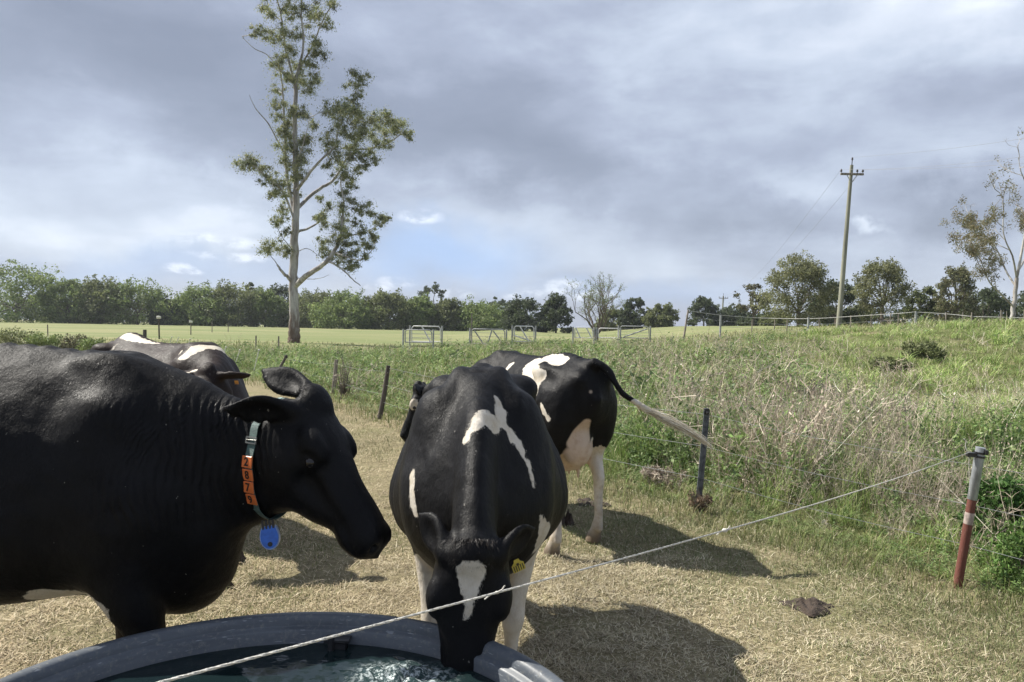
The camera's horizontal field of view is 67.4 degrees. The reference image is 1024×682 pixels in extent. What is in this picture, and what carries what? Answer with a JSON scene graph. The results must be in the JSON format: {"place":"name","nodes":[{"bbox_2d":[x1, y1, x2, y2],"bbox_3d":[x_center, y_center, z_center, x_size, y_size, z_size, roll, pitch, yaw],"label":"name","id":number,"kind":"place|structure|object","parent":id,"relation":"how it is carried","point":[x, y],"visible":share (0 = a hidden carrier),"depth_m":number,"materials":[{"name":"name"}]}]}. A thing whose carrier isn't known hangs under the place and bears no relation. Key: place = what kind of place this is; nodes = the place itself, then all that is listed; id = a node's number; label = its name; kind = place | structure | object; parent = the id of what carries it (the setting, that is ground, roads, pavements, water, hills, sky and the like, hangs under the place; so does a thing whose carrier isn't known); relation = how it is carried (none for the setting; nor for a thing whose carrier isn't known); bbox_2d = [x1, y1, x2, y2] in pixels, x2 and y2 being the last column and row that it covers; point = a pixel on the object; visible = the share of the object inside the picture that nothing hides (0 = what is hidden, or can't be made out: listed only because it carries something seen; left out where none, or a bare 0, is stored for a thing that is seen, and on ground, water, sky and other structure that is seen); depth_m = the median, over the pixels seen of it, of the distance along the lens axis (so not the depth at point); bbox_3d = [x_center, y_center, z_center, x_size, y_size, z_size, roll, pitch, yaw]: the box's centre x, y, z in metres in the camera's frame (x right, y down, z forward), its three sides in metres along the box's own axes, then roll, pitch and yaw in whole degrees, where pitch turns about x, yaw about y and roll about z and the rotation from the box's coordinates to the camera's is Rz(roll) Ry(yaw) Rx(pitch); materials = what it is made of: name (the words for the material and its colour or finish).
{"place":"outdoors","nodes":[
{"label":"outdoors","id":0,"kind":"place"},
{"bbox_2d":[0,319,1023,681],"bbox_3d":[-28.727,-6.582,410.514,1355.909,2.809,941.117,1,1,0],"label":"ground","id":1,"kind":"structure","parent":0,"point":[330,337],"depth_m":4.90,"materials":[{"name":"plant"}]},
{"bbox_2d":[0,326,38,345],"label":"shrub","id":2,"kind":"object","parent":1,"relation":"on","point":[4,334],"visible":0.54,"depth_m":35.74,"materials":[{"name":"green plant"}]},
{"bbox_2d":[0,259,65,322],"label":"tree","id":3,"kind":"object","parent":1,"relation":"on","point":[39,281],"visible":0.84,"depth_m":126.34,"materials":[{"name":"green plant"}]},
{"bbox_2d":[6,291,66,322],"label":"tree","id":4,"kind":"object","parent":1,"relation":"on","point":[32,310],"visible":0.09,"depth_m":143.30,"materials":[{"name":"green plant"}]},
{"bbox_2d":[23,331,63,346],"bbox_3d":[-21.329,0.090,35.073,1.561,1.141,1.610,0,1,-44],"label":"shrub","id":5,"kind":"object","parent":1,"relation":"on","point":[45,341],"visible":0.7,"depth_m":34.77,"materials":[{"name":"green plant"}]},
{"bbox_2d":[30,276,101,323],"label":"tree","id":6,"kind":"object","parent":1,"relation":"on","point":[62,288],"visible":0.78,"depth_m":127.07,"materials":[{"name":"green plant"}]},
{"bbox_2d":[56,333,86,350],"bbox_3d":[-21.593,0.163,37.950,1.544,1.131,1.862,2,1,38],"label":"shrub","id":7,"kind":"object","parent":1,"relation":"on","point":[70,344],"visible":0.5,"depth_m":37.53,"materials":[{"name":"green plant"}]},
{"bbox_2d":[75,336,106,350],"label":"shrub","id":8,"kind":"object","parent":1,"relation":"on","point":[86,344],"visible":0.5,"depth_m":35.87,"materials":[{"name":"green plant"}]},
{"bbox_2d":[61,274,140,323],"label":"tree","id":9,"kind":"object","parent":1,"relation":"on","point":[97,289],"visible":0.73,"depth_m":127.51,"materials":[{"name":"green plant"}]},
{"bbox_2d":[87,274,179,324],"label":"tree","id":10,"kind":"object","parent":1,"relation":"on","point":[150,303],"visible":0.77,"depth_m":128.74,"materials":[{"name":"green plant"}]},
{"bbox_2d":[130,297,147,323],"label":"tree","id":11,"kind":"object","parent":1,"relation":"on","point":[142,314],"visible":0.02,"depth_m":147.84,"materials":[{"name":"green plant"}]},
{"bbox_2d":[156,316,160,338],"bbox_3d":[-28.531,-1.035,62.000,0.300,1.970,0.220,1,1,0],"label":"field post","id":12,"kind":"object","parent":1,"relation":"on","point":[158,317],"visible":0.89,"depth_m":61.95,"materials":[{"name":"grey wood"}]},
{"bbox_2d":[146,295,191,324],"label":"tree","id":13,"kind":"object","parent":1,"relation":"on","point":[152,319],"visible":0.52,"depth_m":129.94,"materials":[{"name":"green plant"}]},
{"bbox_2d":[91,332,250,399],"bbox_3d":[-2.718,0.695,6.095,0.872,1.506,2.521,0,1,-42],"label":"cow","id":14,"kind":"object","parent":1,"relation":"on","point":[213,363],"visible":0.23,"depth_m":5.72},
{"bbox_2d":[0,342,391,638],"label":"cow","id":15,"kind":"object","parent":1,"relation":"on","point":[140,492],"visible":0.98,"depth_m":2.66},
{"bbox_2d":[165,280,241,325],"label":"tree","id":16,"kind":"object","parent":1,"relation":"on","point":[190,296],"visible":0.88,"depth_m":130.38,"materials":[{"name":"green plant"}]},
{"bbox_2d":[197,278,276,326],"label":"tree","id":17,"kind":"object","parent":1,"relation":"on","point":[224,291],"visible":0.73,"depth_m":131.83,"materials":[{"name":"green plant"}]},
{"bbox_2d":[239,551,246,563],"bbox_3d":[-1.867,1.431,5.125,0.188,0.124,0.220,1,1,-11],"label":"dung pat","id":18,"kind":"object","parent":1,"relation":"on","point":[243,558],"visible":0.08,"depth_m":5.12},
{"bbox_2d":[244,282,254,290],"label":"gum tree","id":19,"kind":"object","parent":1,"relation":"on","point":[251,284],"visible":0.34,"depth_m":164.79,"materials":[{"name":"green plant"}]},
{"bbox_2d":[237,285,288,326],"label":"tree","id":20,"kind":"object","parent":1,"relation":"on","point":[271,302],"visible":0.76,"depth_m":133.28,"materials":[{"name":"green plant"}]},
{"bbox_2d":[260,282,288,326],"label":"tree","id":21,"kind":"object","parent":1,"relation":"on","point":[284,292],"visible":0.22,"depth_m":149.67,"materials":[{"name":"green plant"}]},
{"bbox_2d":[0,612,563,681],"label":"stock tank","id":22,"kind":"object","parent":1,"relation":"on","point":[495,661],"visible":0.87,"depth_m":2.52,"materials":[{"name":"grey plastic"}]},
{"bbox_2d":[94,643,494,681],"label":"water","id":23,"kind":"structure","parent":22,"relation":"in","point":[315,662],"depth_m":2.42,"materials":[{"name":"liquid"}]},
{"bbox_2d":[278,293,312,327],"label":"tree","id":24,"kind":"object","parent":1,"relation":"on","point":[288,305],"visible":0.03,"depth_m":147.00,"materials":[{"name":"green plant"}]},
{"bbox_2d":[279,287,345,328],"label":"tree","id":25,"kind":"object","parent":1,"relation":"on","point":[303,299],"visible":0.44,"depth_m":133.53,"materials":[{"name":"green plant"}]},
{"bbox_2d":[224,0,415,342],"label":"gum tree","id":26,"kind":"object","parent":1,"relation":"on","point":[345,108],"visible":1,"depth_m":58.82,"materials":[{"name":"green plant"}]},
{"bbox_2d":[304,287,384,328],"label":"tree","id":27,"kind":"object","parent":1,"relation":"on","point":[327,310],"visible":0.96,"depth_m":126.03,"materials":[{"name":"green plant"}]},
{"bbox_2d":[330,353,359,398],"bbox_3d":[-3.686,1.016,16.829,0.600,1.523,0.597,2,1,29],"label":"shrub","id":28,"kind":"object","parent":1,"relation":"on","point":[343,390],"visible":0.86,"depth_m":16.77,"materials":[{"name":"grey plant"}]},
{"bbox_2d":[359,287,416,329],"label":"tree","id":29,"kind":"object","parent":1,"relation":"on","point":[385,301],"visible":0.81,"depth_m":126.77,"materials":[{"name":"green plant"}]},
{"bbox_2d":[393,292,441,330],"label":"tree","id":30,"kind":"object","parent":1,"relation":"on","point":[424,308],"visible":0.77,"depth_m":128.00,"materials":[{"name":"green plant"}]},
{"bbox_2d":[402,329,433,347],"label":"metal gate","id":31,"kind":"structure","parent":1,"relation":"on","point":[432,339],"depth_m":47.97,"materials":[{"name":"grey metal"}]},
{"bbox_2d":[409,325,442,348],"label":"metal gate","id":32,"kind":"structure","parent":1,"relation":"on","point":[440,330],"depth_m":49.97,"materials":[{"name":"grey metal"}]},
{"bbox_2d":[417,281,446,303],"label":"gum tree","id":33,"kind":"object","parent":1,"relation":"on","point":[440,293],"visible":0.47,"depth_m":174.23,"materials":[{"name":"green plant"}]},
{"bbox_2d":[425,297,468,330],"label":"tree","id":34,"kind":"object","parent":1,"relation":"on","point":[448,307],"visible":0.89,"depth_m":128.81,"materials":[{"name":"green plant"}]},
{"bbox_2d":[389,363,567,671],"bbox_3d":[-0.156,0.816,3.618,0.867,1.445,2.477,1,1,-1],"label":"cow","id":35,"kind":"object","parent":1,"relation":"on","point":[478,494],"visible":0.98,"depth_m":2.81},
{"bbox_2d":[449,294,513,330],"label":"tree","id":36,"kind":"object","parent":1,"relation":"on","point":[486,319],"visible":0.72,"depth_m":129.12,"materials":[{"name":"green plant"}]},
{"bbox_2d":[469,328,506,344],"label":"metal gate","id":37,"kind":"structure","parent":1,"relation":"on","point":[470,334],"depth_m":49.97,"materials":[{"name":"grey metal"}]},
{"bbox_2d":[490,296,505,308],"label":"gum tree","id":38,"kind":"object","parent":1,"relation":"on","point":[501,300],"visible":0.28,"depth_m":164.33,"materials":[{"name":"green plant"}]},
{"bbox_2d":[0,427,1017,681],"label":"loose hay","id":39,"kind":"object","parent":1,"relation":"on","point":[630,609],"visible":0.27,"depth_m":4.23,"materials":[{"name":"plant"}]},
{"bbox_2d":[488,298,531,330],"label":"tree","id":40,"kind":"object","parent":1,"relation":"on","point":[505,304],"visible":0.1,"depth_m":149.60,"materials":[{"name":"green plant"}]},
{"bbox_2d":[511,325,536,343],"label":"metal gate","id":41,"kind":"structure","parent":1,"relation":"on","point":[521,337],"depth_m":50.97,"materials":[{"name":"grey metal"}]},
{"bbox_2d":[499,293,551,331],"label":"tree","id":42,"kind":"object","parent":1,"relation":"on","point":[509,319],"visible":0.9,"depth_m":110.74,"materials":[{"name":"green plant"}]},
{"bbox_2d":[56,313,1023,596],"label":"long grass","id":43,"kind":"structure","parent":1,"relation":"on","point":[957,367],"depth_m":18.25,"materials":[{"name":"green plant"}]},
{"bbox_2d":[530,291,574,332],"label":"tree","id":44,"kind":"object","parent":1,"relation":"on","point":[555,310],"visible":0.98,"depth_m":109.20,"materials":[{"name":"green plant"}]},
{"bbox_2d":[400,350,712,556],"bbox_3d":[0.148,0.787,6.376,0.954,1.429,3.063,1,1,-36],"label":"cow","id":45,"kind":"object","parent":1,"relation":"on","point":[576,400],"visible":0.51,"depth_m":5.56},
{"bbox_2d":[562,509,574,527],"bbox_3d":[0.405,1.436,6.342,0.200,0.206,0.228,2,1,23],"label":"dung pat","id":46,"kind":"object","parent":1,"relation":"on","point":[567,519],"visible":0.35,"depth_m":6.31,"materials":[{"name":"brown soil"}]},
{"bbox_2d":[572,327,594,343],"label":"metal gate","id":47,"kind":"structure","parent":1,"relation":"on","point":[592,336],"depth_m":52.96,"materials":[{"name":"grey metal"}]},
{"bbox_2d":[154,311,1023,567],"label":"dry weeds","id":48,"kind":"object","parent":1,"relation":"on","point":[828,429],"visible":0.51,"depth_m":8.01,"materials":[{"name":"plant"}]},
{"bbox_2d":[576,497,611,506],"bbox_3d":[0.718,1.489,7.144,0.346,0.053,0.298,1,1,-23],"label":"dung pat","id":49,"kind":"object","parent":1,"relation":"on","point":[586,500],"visible":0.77,"depth_m":7.08,"materials":[{"name":"brown soil"}]},
{"bbox_2d":[562,271,627,340],"bbox_3d":[6.460,-2.646,59.835,5.401,5.766,4.337,0,1,-43],"label":"bare tree","id":50,"kind":"object","parent":1,"relation":"on","point":[604,307],"visible":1,"depth_m":59.86,"materials":[{"name":"grey plant"}]},
{"bbox_2d":[596,327,620,342],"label":"metal gate","id":51,"kind":"structure","parent":1,"relation":"on","point":[607,337],"depth_m":52.96,"materials":[{"name":"grey metal"}]},
{"bbox_2d":[594,306,633,330],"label":"tree","id":52,"kind":"object","parent":1,"relation":"on","point":[613,316],"visible":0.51,"depth_m":116.78,"materials":[{"name":"green plant"}]},
{"bbox_2d":[616,297,646,329],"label":"tree","id":53,"kind":"object","parent":1,"relation":"on","point":[626,312],"visible":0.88,"depth_m":114.27,"materials":[{"name":"green plant"}]},
{"bbox_2d":[617,325,650,341],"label":"metal gate","id":54,"kind":"structure","parent":1,"relation":"on","point":[637,332],"depth_m":53.96,"materials":[{"name":"grey metal"}]},
{"bbox_2d":[279,355,1023,587],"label":"wire fence","id":55,"kind":"object","parent":1,"relation":"on","point":[978,454],"visible":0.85,"depth_m":4.90,"materials":[{"name":"grey metal"}]},
{"bbox_2d":[157,452,969,681],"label":"rope","id":56,"kind":"object","parent":55,"relation":"attached to","point":[329,637],"visible":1,"depth_m":1.41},
{"bbox_2d":[638,302,680,327],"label":"tree","id":57,"kind":"object","parent":1,"relation":"on","point":[666,316],"visible":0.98,"depth_m":111.08,"materials":[{"name":"green plant"}]},
{"bbox_2d":[639,463,687,490],"bbox_3d":[1.571,1.460,8.001,0.527,0.377,0.564,1,1,0],"label":"shrub","id":58,"kind":"object","parent":1,"relation":"on","point":[648,472],"visible":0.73,"depth_m":7.94,"materials":[{"name":"grey plant"}]},
{"bbox_2d":[683,310,688,339],"bbox_3d":[11.297,-0.962,49.987,0.421,2.144,0.140,1,1,0],"label":"field post","id":59,"kind":"object","parent":1,"relation":"on","point":[685,324],"visible":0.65,"depth_m":49.94,"materials":[{"name":"grey wood"}]},
{"bbox_2d":[686,488,712,513],"bbox_3d":[1.657,1.421,6.750,0.234,0.271,0.223,1,1,0],"label":"shrub","id":60,"kind":"object","parent":1,"relation":"on","point":[698,503],"visible":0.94,"depth_m":6.75,"materials":[{"name":"brown plant"}]},
{"bbox_2d":[687,295,723,325],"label":"tree","id":61,"kind":"object","parent":1,"relation":"on","point":[708,305],"visible":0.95,"depth_m":117.41,"materials":[{"name":"green plant"}]},
{"bbox_2d":[715,303,751,325],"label":"tree","id":62,"kind":"object","parent":1,"relation":"on","point":[730,312],"visible":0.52,"depth_m":118.25,"materials":[{"name":"green plant"}]},
{"bbox_2d":[733,283,770,325],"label":"gum tree","id":63,"kind":"object","parent":1,"relation":"on","point":[744,308],"visible":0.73,"depth_m":79.80,"materials":[{"name":"green plant"}]},
{"bbox_2d":[736,310,780,325],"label":"tree","id":64,"kind":"object","parent":1,"relation":"on","point":[746,321],"visible":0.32,"depth_m":93.88,"materials":[{"name":"green plant"}]},
{"bbox_2d":[757,307,794,325],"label":"bush","id":65,"kind":"object","parent":1,"relation":"on","point":[764,320],"visible":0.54,"depth_m":77.37,"materials":[{"name":"green plant"}]},
{"bbox_2d":[750,249,844,326],"bbox_3d":[23.108,-4.147,62.005,7.166,6.642,5.903,1,1,0],"label":"tree","id":66,"kind":"object","parent":1,"relation":"on","point":[811,272],"visible":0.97,"depth_m":60.97,"materials":[{"name":"green plant"}]},
{"bbox_2d":[777,597,833,616],"bbox_3d":[1.756,1.539,4.525,0.291,0.056,0.261,1,1,-25],"label":"dung pat","id":67,"kind":"object","parent":1,"relation":"on","point":[812,607],"visible":1,"depth_m":4.47,"materials":[{"name":"brown soil"}]},
{"bbox_2d":[792,310,846,325],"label":"bush","id":68,"kind":"object","parent":1,"relation":"on","point":[831,322],"visible":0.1,"depth_m":78.32,"materials":[{"name":"green plant"}]},
{"bbox_2d":[788,371,870,409],"bbox_3d":[6.181,1.327,14.935,1.458,1.521,1.569,1,1,0],"label":"shrub","id":69,"kind":"object","parent":1,"relation":"on","point":[821,389],"visible":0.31,"depth_m":15.01,"materials":[{"name":"green plant"}]},
{"bbox_2d":[807,278,865,325],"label":"tree","id":70,"kind":"object","parent":1,"relation":"on","point":[849,298],"visible":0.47,"depth_m":69.41,"materials":[{"name":"green plant"}]},
{"bbox_2d":[836,157,863,327],"bbox_3d":[21.903,-6.285,49.873,1.545,11.297,0.405,1,1,0],"label":"power pole","id":71,"kind":"object","parent":1,"relation":"on","point":[843,272],"visible":0.89,"depth_m":49.79,"materials":[{"name":"grey wood"}]},
{"bbox_2d":[842,163,1022,169],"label":"power line","id":72,"kind":"object","parent":71,"relation":"attached to","point":[922,168],"visible":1,"depth_m":41.13,"materials":[{"name":"grey metal"}]},
{"bbox_2d":[863,138,1023,156],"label":"power line","id":73,"kind":"object","parent":71,"relation":"attached to","point":[942,149],"visible":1,"depth_m":39.60,"materials":[{"name":"grey metal"}]},
{"bbox_2d":[891,157,1018,168],"bbox_3d":[22.575,-8.627,33.862,0.014,4.407,31.692,1,1,0],"label":"power line","id":74,"kind":"object","parent":71,"relation":"attached to","point":[953,164],"visible":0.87,"depth_m":39.37,"materials":[{"name":"grey metal"}]},
{"bbox_2d":[688,310,1023,337],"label":"rail fence","id":75,"kind":"object","parent":1,"relation":"on","point":[850,316],"visible":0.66,"depth_m":47.63,"materials":[{"name":"wood"}]},
{"bbox_2d":[844,305,879,325],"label":"bush","id":76,"kind":"object","parent":1,"relation":"on","point":[875,317],"visible":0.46,"depth_m":77.42,"materials":[{"name":"green plant"}]},
{"bbox_2d":[846,256,917,323],"bbox_3d":[28.922,-3.756,60.049,4.705,5.832,4.535,0,1,-45],"label":"tree","id":77,"kind":"object","parent":1,"relation":"on","point":[893,274],"visible":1,"depth_m":59.29,"materials":[{"name":"green plant"}]},
{"bbox_2d":[867,356,913,375],"bbox_3d":[11.876,0.808,24.061,1.237,0.672,1.369,1,1,0],"label":"shrub","id":78,"kind":"object","parent":1,"relation":"on","point":[894,362],"visible":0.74,"depth_m":23.71,"materials":[{"name":"green plant"}]},
{"bbox_2d":[884,303,920,324],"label":"bush","id":79,"kind":"object","parent":1,"relation":"on","point":[894,317],"visible":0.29,"depth_m":78.42,"materials":[{"name":"green plant"}]},
{"bbox_2d":[899,285,942,323],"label":"tree","id":80,"kind":"object","parent":1,"relation":"on","point":[920,299],"visible":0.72,"depth_m":65.68,"materials":[{"name":"green plant"}]},
{"bbox_2d":[900,340,947,360],"bbox_3d":[14.407,0.360,26.968,1.484,0.795,1.397,2,1,41],"label":"shrub","id":81,"kind":"object","parent":1,"relation":"on","point":[931,349],"visible":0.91,"depth_m":26.74,"materials":[{"name":"green plant"}]},
{"bbox_2d":[914,304,954,322],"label":"bush","id":82,"kind":"object","parent":1,"relation":"on","point":[937,316],"visible":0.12,"depth_m":79.38,"materials":[{"name":"green plant"}]},
{"bbox_2d":[932,262,982,321],"bbox_3d":[36.987,-3.734,63.803,3.965,5.955,3.202,1,1,0],"label":"tree","id":83,"kind":"object","parent":1,"relation":"on","point":[962,275],"visible":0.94,"depth_m":63.52,"materials":[{"name":"green plant"}]},
{"bbox_2d":[949,301,987,320],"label":"bush","id":84,"kind":"object","parent":1,"relation":"on","point":[976,317],"visible":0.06,"depth_m":77.39,"materials":[{"name":"green plant"}]},
{"bbox_2d":[938,127,1023,320],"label":"gum tree","id":85,"kind":"object","parent":1,"relation":"on","point":[972,250],"visible":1,"depth_m":46.88,"materials":[{"name":"green plant"}]},
{"bbox_2d":[952,471,1023,553],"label":"shrub","id":86,"kind":"object","parent":1,"relation":"on","point":[1008,485],"visible":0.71,"depth_m":5.66,"materials":[{"name":"green plant"}]},
{"bbox_2d":[958,283,1019,322],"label":"tree","id":87,"kind":"object","parent":1,"relation":"on","point":[992,297],"visible":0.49,"depth_m":70.96,"materials":[{"name":"green plant"}]},
{"bbox_2d":[973,517,1023,586],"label":"shrub","id":88,"kind":"object","parent":1,"relation":"on","point":[1007,543],"visible":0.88,"depth_m":4.96,"materials":[{"name":"green plant"}]},
{"bbox_2d":[986,303,1020,320],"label":"bush","id":89,"kind":"object","parent":1,"relation":"on","point":[1009,311],"visible":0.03,"depth_m":78.17,"materials":[{"name":"green plant"}]},
{"bbox_2d":[1012,293,1023,319],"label":"bush","id":90,"kind":"object","parent":1,"relation":"on","point":[1020,315],"visible":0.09,"depth_m":79.47,"materials":[{"name":"green plant"}]},
{"bbox_2d":[1015,290,1023,321],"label":"tree","id":91,"kind":"object","parent":1,"relation":"on","point":[1019,308],"visible":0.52,"depth_m":73.66,"materials":[{"name":"green plant"}]},
{"bbox_2d":[0,0,1023,327],"label":"sky","id":92,"kind":"structure","parent":0,"point":[670,149],"materials":[{"name":"grey"}]},
{"bbox_2d":[10,319,1023,628],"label":"undergrowth grass","id":93,"kind":"structure","parent":0,"point":[854,557],"depth_m":7.82,"materials":[{"name":"green plant"}]}
]}

